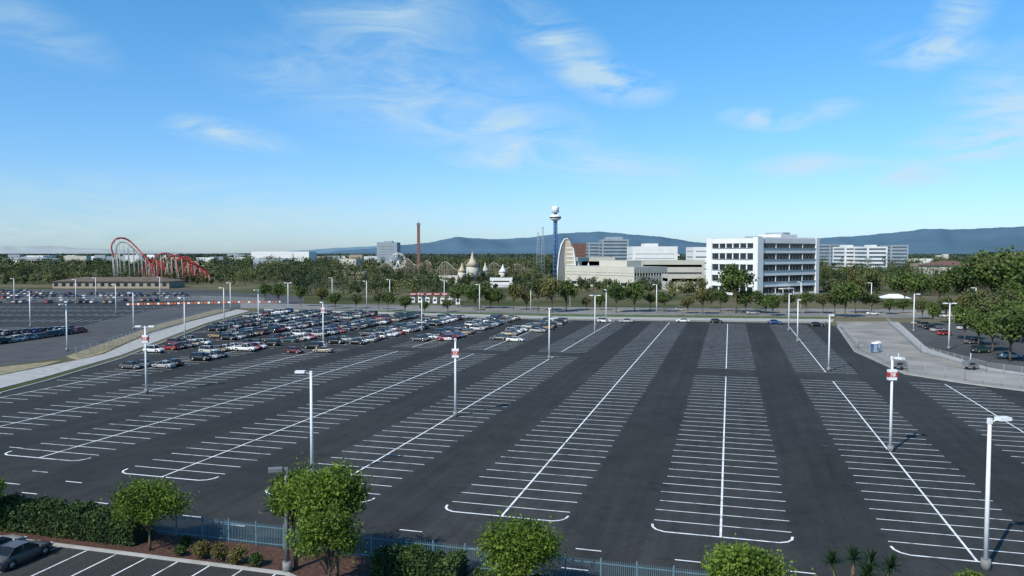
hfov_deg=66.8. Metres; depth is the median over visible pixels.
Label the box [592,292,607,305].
tree
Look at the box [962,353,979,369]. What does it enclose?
light trailer
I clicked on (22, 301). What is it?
parked car
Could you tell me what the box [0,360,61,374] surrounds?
dry grass verge
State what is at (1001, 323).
tree
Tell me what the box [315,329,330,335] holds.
parked car
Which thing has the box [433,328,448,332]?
parked car
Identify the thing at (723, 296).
tree
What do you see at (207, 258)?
distant building
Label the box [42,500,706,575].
metal picket fence
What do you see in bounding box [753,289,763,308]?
tree
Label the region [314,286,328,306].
tree
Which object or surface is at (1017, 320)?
tree
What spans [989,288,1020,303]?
tree
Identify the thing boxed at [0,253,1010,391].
ground
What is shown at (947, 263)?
red roof house
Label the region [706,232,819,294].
white office building
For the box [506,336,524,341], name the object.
parked car
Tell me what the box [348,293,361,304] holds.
tree
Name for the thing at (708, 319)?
pavement
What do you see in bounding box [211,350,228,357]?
parked car
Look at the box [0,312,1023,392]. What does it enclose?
kerb
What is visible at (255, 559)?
shrub
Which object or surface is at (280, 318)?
parked car
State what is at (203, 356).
parked car
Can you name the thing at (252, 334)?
parked car
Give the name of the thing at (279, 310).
parked car
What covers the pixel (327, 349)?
parked car
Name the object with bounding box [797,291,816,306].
tree
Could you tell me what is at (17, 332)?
parked car
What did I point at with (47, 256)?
distant building
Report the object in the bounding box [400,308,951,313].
median dry grass
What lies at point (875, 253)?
white office block
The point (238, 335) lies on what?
parked car
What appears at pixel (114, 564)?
lot asphalt
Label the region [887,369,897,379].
row number sign
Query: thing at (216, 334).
parked car
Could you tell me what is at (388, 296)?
tree
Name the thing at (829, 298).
tree
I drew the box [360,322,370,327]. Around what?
parked car
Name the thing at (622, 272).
cream low office building
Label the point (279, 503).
tree
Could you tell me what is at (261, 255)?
white long building
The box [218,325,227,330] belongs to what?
parked car
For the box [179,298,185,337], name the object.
street lamp
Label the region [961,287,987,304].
tree
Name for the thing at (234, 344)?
parked car
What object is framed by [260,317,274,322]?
parked car
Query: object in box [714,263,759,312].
tree
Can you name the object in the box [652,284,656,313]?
street lamp
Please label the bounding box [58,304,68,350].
street lamp
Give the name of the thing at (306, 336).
parked car
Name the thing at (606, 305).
street lamp
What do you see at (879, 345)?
portable toilet
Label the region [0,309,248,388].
pavement
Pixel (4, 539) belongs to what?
parked car
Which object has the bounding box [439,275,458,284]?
park service building
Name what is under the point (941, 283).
tree
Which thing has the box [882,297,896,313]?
tree
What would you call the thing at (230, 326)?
parked car
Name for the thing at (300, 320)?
parked car
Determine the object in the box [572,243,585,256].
brick tower building
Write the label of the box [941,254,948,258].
distant building
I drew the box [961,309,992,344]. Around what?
tree
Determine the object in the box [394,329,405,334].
parked car
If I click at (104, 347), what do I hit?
dry grass verge
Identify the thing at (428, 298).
toll plaza
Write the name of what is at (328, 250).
hills
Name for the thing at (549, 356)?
street lamp
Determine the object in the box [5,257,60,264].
hall building
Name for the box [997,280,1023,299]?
tree
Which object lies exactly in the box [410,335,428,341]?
parked car
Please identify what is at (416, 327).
parked car
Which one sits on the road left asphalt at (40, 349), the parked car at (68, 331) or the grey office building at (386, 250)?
the parked car at (68, 331)
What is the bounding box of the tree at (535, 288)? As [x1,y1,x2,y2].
[525,277,546,310]
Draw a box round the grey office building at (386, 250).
[377,241,400,266]
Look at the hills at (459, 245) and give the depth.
15487.92 m
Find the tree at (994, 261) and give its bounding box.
[975,254,1010,292]
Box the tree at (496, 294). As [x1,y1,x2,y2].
[489,288,506,303]
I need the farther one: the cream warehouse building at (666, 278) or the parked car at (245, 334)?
the cream warehouse building at (666, 278)
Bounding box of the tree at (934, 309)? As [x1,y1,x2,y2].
[924,301,942,323]
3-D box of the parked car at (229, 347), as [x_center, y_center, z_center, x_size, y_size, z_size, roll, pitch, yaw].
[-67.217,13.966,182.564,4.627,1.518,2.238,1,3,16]
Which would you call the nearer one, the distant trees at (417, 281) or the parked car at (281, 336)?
the parked car at (281, 336)
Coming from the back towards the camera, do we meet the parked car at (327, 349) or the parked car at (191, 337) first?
the parked car at (191, 337)
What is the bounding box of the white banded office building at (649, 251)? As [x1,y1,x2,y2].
[627,243,677,260]
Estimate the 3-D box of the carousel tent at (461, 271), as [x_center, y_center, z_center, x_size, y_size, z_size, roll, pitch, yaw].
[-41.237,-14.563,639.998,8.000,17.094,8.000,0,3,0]
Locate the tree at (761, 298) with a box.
[755,293,772,312]
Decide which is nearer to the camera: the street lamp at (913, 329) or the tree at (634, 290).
the street lamp at (913, 329)
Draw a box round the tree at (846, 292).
[831,280,859,317]
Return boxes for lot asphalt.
[0,301,195,326]
[0,312,1023,575]
[0,546,285,575]
[901,322,1023,372]
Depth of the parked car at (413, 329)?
224.97 m
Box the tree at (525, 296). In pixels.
[521,291,533,308]
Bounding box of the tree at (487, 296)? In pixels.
[482,289,498,307]
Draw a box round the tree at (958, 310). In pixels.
[947,302,982,339]
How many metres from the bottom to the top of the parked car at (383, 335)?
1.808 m
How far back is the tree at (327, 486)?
53.42 m
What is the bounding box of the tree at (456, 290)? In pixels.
[448,282,466,301]
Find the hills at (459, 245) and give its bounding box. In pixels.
[317,231,705,253]
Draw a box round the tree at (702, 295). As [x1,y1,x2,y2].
[692,285,711,313]
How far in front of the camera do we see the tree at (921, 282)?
326.69 m
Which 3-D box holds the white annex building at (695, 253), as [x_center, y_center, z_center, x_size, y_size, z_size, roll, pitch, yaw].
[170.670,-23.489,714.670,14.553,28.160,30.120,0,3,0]
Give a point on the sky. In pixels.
(190, 126)
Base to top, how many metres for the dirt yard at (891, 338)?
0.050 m
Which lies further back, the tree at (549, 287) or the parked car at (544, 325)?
the tree at (549, 287)
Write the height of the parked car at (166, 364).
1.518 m
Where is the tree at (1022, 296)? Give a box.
[1017,289,1023,301]
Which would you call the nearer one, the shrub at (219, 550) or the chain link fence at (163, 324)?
the shrub at (219, 550)
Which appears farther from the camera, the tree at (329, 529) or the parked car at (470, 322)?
the parked car at (470, 322)
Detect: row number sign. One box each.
[141,335,148,342]
[452,349,458,357]
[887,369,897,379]
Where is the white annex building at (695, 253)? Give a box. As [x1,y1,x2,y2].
[686,247,705,273]
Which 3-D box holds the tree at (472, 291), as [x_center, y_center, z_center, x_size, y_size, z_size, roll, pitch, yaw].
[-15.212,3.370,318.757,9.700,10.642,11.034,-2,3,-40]
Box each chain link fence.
[32,296,259,301]
[77,301,280,353]
[840,321,1020,387]
[891,320,1020,373]
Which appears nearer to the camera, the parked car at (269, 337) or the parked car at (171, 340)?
the parked car at (171, 340)
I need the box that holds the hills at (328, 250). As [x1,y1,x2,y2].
[285,246,376,252]
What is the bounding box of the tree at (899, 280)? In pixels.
[886,269,915,298]
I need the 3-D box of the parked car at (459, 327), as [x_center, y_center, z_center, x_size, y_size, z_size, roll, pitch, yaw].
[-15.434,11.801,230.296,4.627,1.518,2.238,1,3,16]
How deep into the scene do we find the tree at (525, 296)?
313.18 m
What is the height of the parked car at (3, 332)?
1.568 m
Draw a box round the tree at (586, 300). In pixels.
[581,296,590,309]
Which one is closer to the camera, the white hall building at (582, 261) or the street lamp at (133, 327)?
the street lamp at (133, 327)
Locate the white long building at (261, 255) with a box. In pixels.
[251,252,316,260]
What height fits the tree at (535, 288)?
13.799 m
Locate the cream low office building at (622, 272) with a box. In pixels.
[565,260,667,287]
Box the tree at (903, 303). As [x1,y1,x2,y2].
[895,298,910,312]
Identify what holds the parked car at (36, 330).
on the road left asphalt at (40, 349)
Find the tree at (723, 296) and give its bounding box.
[711,289,728,311]
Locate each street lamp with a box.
[28,291,31,326]
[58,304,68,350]
[111,284,116,313]
[127,292,134,329]
[135,325,154,393]
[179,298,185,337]
[219,287,224,319]
[254,290,258,319]
[268,466,291,572]
[295,370,313,471]
[320,302,323,340]
[418,293,422,330]
[444,338,457,416]
[475,284,479,313]
[548,308,550,358]
[589,295,600,333]
[604,289,606,322]
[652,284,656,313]
[787,293,790,330]
[796,299,800,341]
[827,314,834,370]
[887,356,904,451]
[912,294,919,331]
[943,303,956,349]
[980,416,1011,570]
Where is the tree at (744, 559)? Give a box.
[694,533,816,575]
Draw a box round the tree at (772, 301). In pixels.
[764,293,781,315]
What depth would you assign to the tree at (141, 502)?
58.87 m
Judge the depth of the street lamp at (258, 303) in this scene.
250.53 m
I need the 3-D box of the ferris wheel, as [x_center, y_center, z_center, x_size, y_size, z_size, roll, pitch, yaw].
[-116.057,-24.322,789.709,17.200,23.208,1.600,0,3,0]
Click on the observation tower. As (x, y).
(555, 217)
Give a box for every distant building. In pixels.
[8,255,23,257]
[27,255,48,257]
[64,256,90,263]
[94,255,108,260]
[106,256,118,260]
[125,255,141,262]
[197,257,216,265]
[253,259,289,268]
[339,259,361,270]
[349,255,364,261]
[364,256,376,262]
[909,259,932,262]
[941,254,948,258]
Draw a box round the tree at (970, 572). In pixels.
[950,567,987,575]
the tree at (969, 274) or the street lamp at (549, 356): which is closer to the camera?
the street lamp at (549, 356)
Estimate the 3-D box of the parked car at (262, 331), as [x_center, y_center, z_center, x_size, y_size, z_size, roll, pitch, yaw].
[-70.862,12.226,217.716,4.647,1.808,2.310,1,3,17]
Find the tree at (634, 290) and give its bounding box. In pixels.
[622,278,650,311]
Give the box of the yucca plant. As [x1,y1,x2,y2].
[816,543,908,575]
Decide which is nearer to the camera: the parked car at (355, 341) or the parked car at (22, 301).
the parked car at (355, 341)
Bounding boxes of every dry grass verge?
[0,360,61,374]
[66,309,231,359]
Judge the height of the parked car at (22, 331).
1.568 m
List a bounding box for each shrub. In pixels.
[173,544,187,555]
[179,534,192,546]
[187,540,212,557]
[209,538,229,560]
[226,544,248,564]
[248,552,263,566]
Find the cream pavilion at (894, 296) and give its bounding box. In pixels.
[879,294,908,298]
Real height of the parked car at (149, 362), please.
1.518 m
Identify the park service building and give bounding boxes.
[344,271,367,280]
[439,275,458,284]
[490,277,511,286]
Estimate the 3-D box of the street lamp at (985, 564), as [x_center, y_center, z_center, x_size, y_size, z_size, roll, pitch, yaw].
[34.995,14.867,56.239,1.885,11.100,0.644,0,3,-9]
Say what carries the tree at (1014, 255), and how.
on the ground at (309, 298)
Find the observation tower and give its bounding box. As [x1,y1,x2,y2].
[550,202,560,279]
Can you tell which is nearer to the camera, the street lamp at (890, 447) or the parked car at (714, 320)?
the street lamp at (890, 447)
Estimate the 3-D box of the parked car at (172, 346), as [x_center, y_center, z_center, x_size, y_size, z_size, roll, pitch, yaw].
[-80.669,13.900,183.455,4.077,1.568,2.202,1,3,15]
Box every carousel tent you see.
[457,264,466,280]
[465,251,478,279]
[481,263,488,276]
[499,264,506,276]
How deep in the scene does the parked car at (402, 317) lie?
263.90 m
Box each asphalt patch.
[431,485,466,493]
[991,474,1016,480]
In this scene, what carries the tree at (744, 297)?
on the ground at (309, 298)
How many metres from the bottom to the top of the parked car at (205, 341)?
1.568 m
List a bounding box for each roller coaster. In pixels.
[111,237,210,282]
[376,258,435,271]
[436,259,526,274]
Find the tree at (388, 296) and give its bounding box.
[378,292,396,304]
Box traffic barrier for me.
[127,301,280,304]
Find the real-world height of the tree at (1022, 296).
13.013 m
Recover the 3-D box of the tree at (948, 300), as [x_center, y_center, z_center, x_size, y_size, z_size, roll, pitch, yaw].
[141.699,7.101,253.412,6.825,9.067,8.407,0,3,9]
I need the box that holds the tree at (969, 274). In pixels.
[951,257,996,289]
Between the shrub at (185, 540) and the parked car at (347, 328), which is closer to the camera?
the shrub at (185, 540)
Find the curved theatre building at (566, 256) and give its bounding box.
[557,238,576,283]
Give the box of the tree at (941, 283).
[930,271,952,300]
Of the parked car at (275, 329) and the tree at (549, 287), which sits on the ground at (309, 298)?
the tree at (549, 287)
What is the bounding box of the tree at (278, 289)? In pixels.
[269,281,287,303]
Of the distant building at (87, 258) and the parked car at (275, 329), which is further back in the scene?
the distant building at (87, 258)
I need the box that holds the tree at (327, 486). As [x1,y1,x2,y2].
[288,449,372,575]
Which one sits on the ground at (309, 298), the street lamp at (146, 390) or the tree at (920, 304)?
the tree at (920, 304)
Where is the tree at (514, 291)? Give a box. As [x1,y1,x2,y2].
[505,282,521,309]
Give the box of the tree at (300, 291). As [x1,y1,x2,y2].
[293,285,305,305]
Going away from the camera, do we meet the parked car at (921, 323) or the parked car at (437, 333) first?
the parked car at (437, 333)
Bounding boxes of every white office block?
[853,245,887,268]
[880,245,908,268]
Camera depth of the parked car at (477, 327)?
228.06 m
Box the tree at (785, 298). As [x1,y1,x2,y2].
[780,292,796,305]
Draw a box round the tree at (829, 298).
[823,289,842,316]
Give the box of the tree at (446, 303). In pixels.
[440,299,453,308]
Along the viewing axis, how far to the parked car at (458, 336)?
207.42 m
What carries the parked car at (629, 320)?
on the parking lot asphalt at (824, 502)
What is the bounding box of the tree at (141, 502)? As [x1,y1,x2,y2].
[99,475,199,550]
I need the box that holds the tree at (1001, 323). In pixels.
[985,306,1023,361]
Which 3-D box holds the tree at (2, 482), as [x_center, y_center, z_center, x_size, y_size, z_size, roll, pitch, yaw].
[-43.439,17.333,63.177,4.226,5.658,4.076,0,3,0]
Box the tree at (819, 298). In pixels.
[815,293,826,312]
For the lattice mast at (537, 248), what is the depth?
758.09 m
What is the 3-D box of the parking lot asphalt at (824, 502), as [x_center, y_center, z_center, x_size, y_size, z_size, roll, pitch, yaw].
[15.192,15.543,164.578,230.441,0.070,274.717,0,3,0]
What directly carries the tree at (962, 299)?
on the ground at (309, 298)
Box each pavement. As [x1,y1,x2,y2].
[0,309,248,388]
[264,309,833,321]
[889,322,1023,374]
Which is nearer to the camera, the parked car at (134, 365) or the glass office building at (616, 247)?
the parked car at (134, 365)
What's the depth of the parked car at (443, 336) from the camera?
201.96 m
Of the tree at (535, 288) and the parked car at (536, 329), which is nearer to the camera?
the parked car at (536, 329)
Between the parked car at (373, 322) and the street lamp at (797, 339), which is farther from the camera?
the parked car at (373, 322)
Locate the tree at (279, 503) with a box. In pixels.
[261,457,318,568]
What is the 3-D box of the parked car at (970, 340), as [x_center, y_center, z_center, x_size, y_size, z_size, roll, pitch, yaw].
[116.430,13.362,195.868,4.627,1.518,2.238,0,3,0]
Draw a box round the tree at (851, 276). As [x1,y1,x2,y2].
[845,268,863,300]
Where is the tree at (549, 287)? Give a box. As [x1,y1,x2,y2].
[539,275,561,312]
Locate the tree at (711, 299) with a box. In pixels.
[708,289,716,308]
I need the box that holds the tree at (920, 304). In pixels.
[915,298,929,318]
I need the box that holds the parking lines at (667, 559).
[657,557,830,575]
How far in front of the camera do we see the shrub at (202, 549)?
57.94 m
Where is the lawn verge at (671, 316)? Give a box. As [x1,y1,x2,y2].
[264,308,832,318]
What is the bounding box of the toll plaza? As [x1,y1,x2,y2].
[409,293,461,303]
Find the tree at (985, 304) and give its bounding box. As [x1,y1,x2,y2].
[969,296,1000,313]
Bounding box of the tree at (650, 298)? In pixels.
[644,293,655,303]
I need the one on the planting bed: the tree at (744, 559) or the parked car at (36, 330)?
the tree at (744, 559)
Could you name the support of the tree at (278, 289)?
on the ground at (309, 298)
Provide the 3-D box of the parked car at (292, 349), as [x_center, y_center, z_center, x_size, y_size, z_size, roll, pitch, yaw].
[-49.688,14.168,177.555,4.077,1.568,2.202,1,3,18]
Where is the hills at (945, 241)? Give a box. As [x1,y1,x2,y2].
[820,226,1023,254]
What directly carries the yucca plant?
on the planting bed
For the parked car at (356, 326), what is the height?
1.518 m
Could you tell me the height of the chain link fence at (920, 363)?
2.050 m
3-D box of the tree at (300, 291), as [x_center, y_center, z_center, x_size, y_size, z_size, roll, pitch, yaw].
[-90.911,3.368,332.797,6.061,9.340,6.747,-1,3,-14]
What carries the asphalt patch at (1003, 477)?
on the parking lot asphalt at (824, 502)
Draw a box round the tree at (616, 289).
[607,282,626,312]
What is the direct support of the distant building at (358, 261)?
on the ground at (309, 298)
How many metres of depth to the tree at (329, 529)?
50.61 m
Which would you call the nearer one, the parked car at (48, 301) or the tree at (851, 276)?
the parked car at (48, 301)
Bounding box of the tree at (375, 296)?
[372,292,382,308]
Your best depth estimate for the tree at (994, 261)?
317.27 m
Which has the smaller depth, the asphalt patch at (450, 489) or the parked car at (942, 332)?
the asphalt patch at (450, 489)
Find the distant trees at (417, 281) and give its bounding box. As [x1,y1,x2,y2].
[0,254,997,298]
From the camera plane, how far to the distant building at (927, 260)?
1175.88 m
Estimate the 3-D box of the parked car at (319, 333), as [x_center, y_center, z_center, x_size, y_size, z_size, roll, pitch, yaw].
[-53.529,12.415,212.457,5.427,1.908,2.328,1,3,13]
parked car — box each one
[0,330,13,335]
[0,337,11,343]
[0,534,26,545]
[0,540,53,570]
[6,330,19,335]
[9,335,27,341]
[13,329,20,334]
[18,299,27,302]
[20,329,27,333]
[21,333,38,340]
[26,328,34,332]
[32,328,40,332]
[35,333,49,338]
[39,327,46,332]
[44,299,53,302]
[44,330,60,336]
[55,329,65,336]
[60,328,72,335]
[67,328,76,334]
[73,327,87,332]
[119,361,143,369]
[136,359,154,367]
[143,345,164,353]
[152,360,175,368]
[161,343,179,350]
[166,338,182,343]
[168,359,183,366]
[175,342,187,348]
[181,341,195,347]
[186,335,198,339]
[189,340,202,346]
[189,352,212,360]
[196,338,211,344]
[198,345,218,351]
[205,352,220,359]
[206,322,222,326]
[206,325,222,330]
[207,331,222,337]
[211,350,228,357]
[214,345,228,351]
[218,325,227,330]
[219,333,237,340]
[222,344,232,350]
[224,324,233,328]
[226,322,240,328]
[227,329,239,332]
[228,343,240,346]
[232,333,244,338]
[233,343,257,351]
[235,321,249,326]
[235,339,253,344]
[238,330,255,336]
[239,332,249,337]
[243,313,254,317]
[243,342,262,350]
[245,329,260,335]
[246,321,255,325]
[250,319,262,325]
[256,328,267,334]
[256,342,267,347]
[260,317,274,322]
[262,336,280,341]
[262,339,280,346]
[267,327,279,332]
[268,333,285,338]
[272,325,287,330]
[273,309,284,312]
[273,316,283,321]
[278,324,292,330]
[280,336,298,342]
[285,346,303,353]
[289,324,298,329]
[291,329,306,334]
[293,335,306,341]
[295,319,305,322]
[299,334,312,339]
[302,322,311,326]
[303,341,322,348]
[304,333,317,338]
[305,312,315,316]
[307,330,326,336]
[313,346,333,352]
[314,310,325,315]
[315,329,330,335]
[322,328,336,334]
[327,337,345,343]
[330,323,344,327]
[340,314,353,319]
[340,336,352,340]
[341,326,353,330]
[347,338,365,344]
[350,324,363,329]
[353,313,362,317]
[353,337,368,342]
[358,329,374,335]
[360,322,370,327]
[364,320,378,325]
[364,336,376,342]
[374,315,386,319]
[374,332,386,338]
[377,318,387,324]
[377,326,392,329]
[385,331,397,336]
[390,317,400,321]
[393,315,406,319]
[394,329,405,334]
[400,328,411,332]
[401,326,417,331]
[405,325,420,330]
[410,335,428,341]
[416,334,430,339]
[425,333,437,339]
[426,320,440,325]
[430,331,442,335]
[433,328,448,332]
[436,334,454,340]
[443,328,454,331]
[443,332,460,338]
[454,325,466,329]
[461,329,472,334]
[464,321,477,325]
[469,325,485,330]
[484,321,498,326]
[488,319,502,324]
[490,334,507,340]
[497,317,510,322]
[501,330,517,335]
[505,327,521,332]
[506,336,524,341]
[512,326,527,331]
[521,323,532,327]
[529,327,545,332]
[531,320,542,324]
[531,325,547,330]
[541,323,553,329]
[547,322,557,327]
[554,319,564,323]
[597,317,611,322]
[619,318,632,322]
[676,318,689,322]
[710,318,722,322]
[746,310,758,313]
[767,319,782,323]
[809,321,824,326]
[866,311,879,314]
[916,321,929,326]
[923,324,936,328]
[929,327,946,331]
[937,330,952,335]
[939,312,952,317]
[956,325,969,329]
[963,338,984,343]
[970,345,991,352]
[998,351,1021,358]
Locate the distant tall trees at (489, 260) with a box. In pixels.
[215,251,955,284]
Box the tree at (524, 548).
[466,507,567,575]
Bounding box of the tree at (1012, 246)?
[995,245,1023,256]
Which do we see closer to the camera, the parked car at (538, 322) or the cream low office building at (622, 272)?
the parked car at (538, 322)
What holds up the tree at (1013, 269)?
on the ground at (309, 298)
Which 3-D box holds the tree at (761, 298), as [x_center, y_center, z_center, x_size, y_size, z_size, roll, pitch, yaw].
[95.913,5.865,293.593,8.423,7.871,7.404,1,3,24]
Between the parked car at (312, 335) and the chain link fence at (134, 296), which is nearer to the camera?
the parked car at (312, 335)
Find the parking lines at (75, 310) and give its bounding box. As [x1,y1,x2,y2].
[1,306,168,321]
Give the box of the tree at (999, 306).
[987,299,1014,339]
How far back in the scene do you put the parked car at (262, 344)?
185.79 m
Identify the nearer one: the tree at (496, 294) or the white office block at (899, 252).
the tree at (496, 294)
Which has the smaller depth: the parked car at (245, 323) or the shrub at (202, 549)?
the shrub at (202, 549)
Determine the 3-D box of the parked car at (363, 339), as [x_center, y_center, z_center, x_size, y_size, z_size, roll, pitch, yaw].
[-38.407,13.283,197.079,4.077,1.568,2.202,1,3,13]
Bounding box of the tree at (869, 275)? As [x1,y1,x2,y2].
[855,266,882,292]
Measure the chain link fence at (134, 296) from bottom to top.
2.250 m
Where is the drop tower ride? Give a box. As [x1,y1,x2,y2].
[417,220,419,267]
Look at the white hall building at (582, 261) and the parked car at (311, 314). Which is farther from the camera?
the white hall building at (582, 261)
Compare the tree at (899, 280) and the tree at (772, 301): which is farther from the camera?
the tree at (899, 280)
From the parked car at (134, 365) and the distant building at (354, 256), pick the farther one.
the distant building at (354, 256)
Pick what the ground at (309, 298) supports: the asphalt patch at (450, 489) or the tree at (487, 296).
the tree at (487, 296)
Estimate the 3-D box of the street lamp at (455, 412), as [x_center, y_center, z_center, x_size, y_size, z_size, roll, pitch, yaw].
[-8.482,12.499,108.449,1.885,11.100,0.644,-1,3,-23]
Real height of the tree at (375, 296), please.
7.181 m
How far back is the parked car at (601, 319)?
254.59 m
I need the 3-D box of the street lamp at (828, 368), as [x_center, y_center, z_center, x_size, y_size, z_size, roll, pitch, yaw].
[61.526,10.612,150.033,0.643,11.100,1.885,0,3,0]
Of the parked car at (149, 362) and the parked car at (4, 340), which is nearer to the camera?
the parked car at (149, 362)
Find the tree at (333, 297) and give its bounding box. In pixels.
[326,292,341,308]
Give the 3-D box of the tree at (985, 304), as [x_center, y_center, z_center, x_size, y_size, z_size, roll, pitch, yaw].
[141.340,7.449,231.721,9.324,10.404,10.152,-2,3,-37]
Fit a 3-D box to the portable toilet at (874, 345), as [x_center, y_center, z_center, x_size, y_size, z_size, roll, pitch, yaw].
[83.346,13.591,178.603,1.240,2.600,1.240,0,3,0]
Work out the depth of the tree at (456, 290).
326.85 m
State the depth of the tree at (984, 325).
179.32 m
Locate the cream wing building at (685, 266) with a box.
[634,260,704,273]
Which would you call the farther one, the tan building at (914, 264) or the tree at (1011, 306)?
the tan building at (914, 264)
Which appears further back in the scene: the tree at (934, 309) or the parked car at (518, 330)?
the tree at (934, 309)
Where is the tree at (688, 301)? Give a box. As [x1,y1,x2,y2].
[679,296,693,312]
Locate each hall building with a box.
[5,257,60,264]
[576,257,614,265]
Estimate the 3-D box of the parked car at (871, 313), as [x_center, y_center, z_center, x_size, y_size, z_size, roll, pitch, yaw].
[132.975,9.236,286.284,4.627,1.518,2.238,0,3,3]
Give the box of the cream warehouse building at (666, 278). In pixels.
[662,274,705,290]
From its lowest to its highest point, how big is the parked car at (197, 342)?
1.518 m
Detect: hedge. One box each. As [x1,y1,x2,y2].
[0,491,155,546]
[368,543,469,575]
[467,564,554,575]
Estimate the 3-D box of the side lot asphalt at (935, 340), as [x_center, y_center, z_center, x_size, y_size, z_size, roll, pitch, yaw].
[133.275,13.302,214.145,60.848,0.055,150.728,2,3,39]
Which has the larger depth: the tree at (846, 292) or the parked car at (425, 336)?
the tree at (846, 292)
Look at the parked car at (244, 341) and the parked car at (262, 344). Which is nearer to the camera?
the parked car at (262, 344)
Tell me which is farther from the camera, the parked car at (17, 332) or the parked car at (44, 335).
the parked car at (17, 332)
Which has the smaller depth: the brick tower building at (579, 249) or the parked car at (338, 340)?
the parked car at (338, 340)
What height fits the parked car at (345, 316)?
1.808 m
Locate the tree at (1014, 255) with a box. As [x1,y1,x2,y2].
[1006,250,1023,258]
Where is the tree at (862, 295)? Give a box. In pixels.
[852,286,870,312]
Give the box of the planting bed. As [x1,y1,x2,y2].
[0,530,486,575]
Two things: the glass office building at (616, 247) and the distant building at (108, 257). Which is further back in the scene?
the distant building at (108, 257)
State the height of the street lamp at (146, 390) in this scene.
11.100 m
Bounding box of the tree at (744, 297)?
[734,289,756,312]
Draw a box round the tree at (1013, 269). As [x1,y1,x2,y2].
[988,251,1023,290]
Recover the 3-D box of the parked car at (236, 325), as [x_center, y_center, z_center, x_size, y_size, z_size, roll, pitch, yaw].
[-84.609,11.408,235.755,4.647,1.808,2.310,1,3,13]
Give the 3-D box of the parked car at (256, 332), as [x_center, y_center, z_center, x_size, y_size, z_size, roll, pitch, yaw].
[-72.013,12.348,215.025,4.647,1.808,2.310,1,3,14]
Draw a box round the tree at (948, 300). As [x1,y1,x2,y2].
[936,296,956,322]
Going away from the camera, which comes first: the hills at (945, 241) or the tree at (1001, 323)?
the tree at (1001, 323)
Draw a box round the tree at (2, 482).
[0,473,13,495]
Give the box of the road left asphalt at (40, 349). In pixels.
[0,289,303,365]
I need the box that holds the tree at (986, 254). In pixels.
[959,247,1017,297]
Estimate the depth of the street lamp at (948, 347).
184.22 m
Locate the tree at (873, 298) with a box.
[860,293,882,310]
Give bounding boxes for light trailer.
[890,353,907,369]
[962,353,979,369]
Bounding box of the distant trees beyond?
[0,254,974,275]
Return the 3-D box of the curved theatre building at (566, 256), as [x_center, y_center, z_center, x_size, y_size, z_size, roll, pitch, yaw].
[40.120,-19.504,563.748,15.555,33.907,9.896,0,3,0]
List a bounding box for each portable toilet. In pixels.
[871,341,877,352]
[876,341,880,351]
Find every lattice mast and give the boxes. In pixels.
[536,232,539,266]
[541,226,544,275]
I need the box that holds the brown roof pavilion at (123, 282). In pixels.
[51,277,184,287]
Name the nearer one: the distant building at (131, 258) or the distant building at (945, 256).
the distant building at (131, 258)
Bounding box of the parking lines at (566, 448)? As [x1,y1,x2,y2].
[0,314,1023,575]
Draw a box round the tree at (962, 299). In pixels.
[952,293,971,306]
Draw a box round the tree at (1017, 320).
[1007,302,1023,335]
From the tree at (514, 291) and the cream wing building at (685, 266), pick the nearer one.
the tree at (514, 291)
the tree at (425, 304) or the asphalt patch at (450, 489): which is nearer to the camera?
the asphalt patch at (450, 489)
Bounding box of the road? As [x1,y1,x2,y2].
[240,303,953,318]
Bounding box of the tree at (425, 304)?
[419,301,429,312]
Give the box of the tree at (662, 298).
[655,292,673,305]
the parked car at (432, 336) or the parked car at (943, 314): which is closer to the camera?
the parked car at (432, 336)
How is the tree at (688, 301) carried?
on the ground at (309, 298)
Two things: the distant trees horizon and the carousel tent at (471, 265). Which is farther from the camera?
the distant trees horizon
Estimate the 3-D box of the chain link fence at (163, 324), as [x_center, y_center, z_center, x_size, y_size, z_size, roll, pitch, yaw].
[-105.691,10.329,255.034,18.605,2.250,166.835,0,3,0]
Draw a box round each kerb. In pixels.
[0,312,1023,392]
[26,539,295,575]
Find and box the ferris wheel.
[389,253,405,269]
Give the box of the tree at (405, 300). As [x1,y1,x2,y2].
[397,295,412,311]
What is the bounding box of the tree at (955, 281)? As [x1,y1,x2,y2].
[939,262,983,295]
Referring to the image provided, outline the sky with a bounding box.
[0,0,1023,252]
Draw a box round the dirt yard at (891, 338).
[836,322,1023,389]
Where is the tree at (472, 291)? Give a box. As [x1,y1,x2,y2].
[460,284,487,306]
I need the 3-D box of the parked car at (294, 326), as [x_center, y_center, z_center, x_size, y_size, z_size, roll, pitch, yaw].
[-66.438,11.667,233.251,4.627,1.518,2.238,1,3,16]
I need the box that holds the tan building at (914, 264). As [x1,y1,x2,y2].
[910,263,924,271]
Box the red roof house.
[919,261,968,284]
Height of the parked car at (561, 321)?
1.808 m
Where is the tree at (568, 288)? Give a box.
[558,276,578,310]
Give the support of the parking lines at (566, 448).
on the parking lot asphalt at (824, 502)
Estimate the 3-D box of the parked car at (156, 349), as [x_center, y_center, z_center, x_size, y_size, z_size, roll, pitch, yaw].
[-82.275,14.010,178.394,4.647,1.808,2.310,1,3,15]
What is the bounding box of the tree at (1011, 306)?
[1001,299,1023,343]
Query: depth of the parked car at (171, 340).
192.35 m
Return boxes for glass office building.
[586,243,598,256]
[599,237,628,259]
[819,244,844,265]
[832,245,853,268]
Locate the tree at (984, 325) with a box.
[972,310,1003,351]
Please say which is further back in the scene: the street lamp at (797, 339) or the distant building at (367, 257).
the distant building at (367, 257)
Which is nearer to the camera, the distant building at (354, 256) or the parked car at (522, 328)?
the parked car at (522, 328)
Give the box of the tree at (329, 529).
[283,493,371,575]
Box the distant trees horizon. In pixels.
[0,253,978,260]
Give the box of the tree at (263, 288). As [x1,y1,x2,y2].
[256,283,272,300]
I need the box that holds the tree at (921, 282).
[905,269,935,297]
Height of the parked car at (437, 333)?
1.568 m

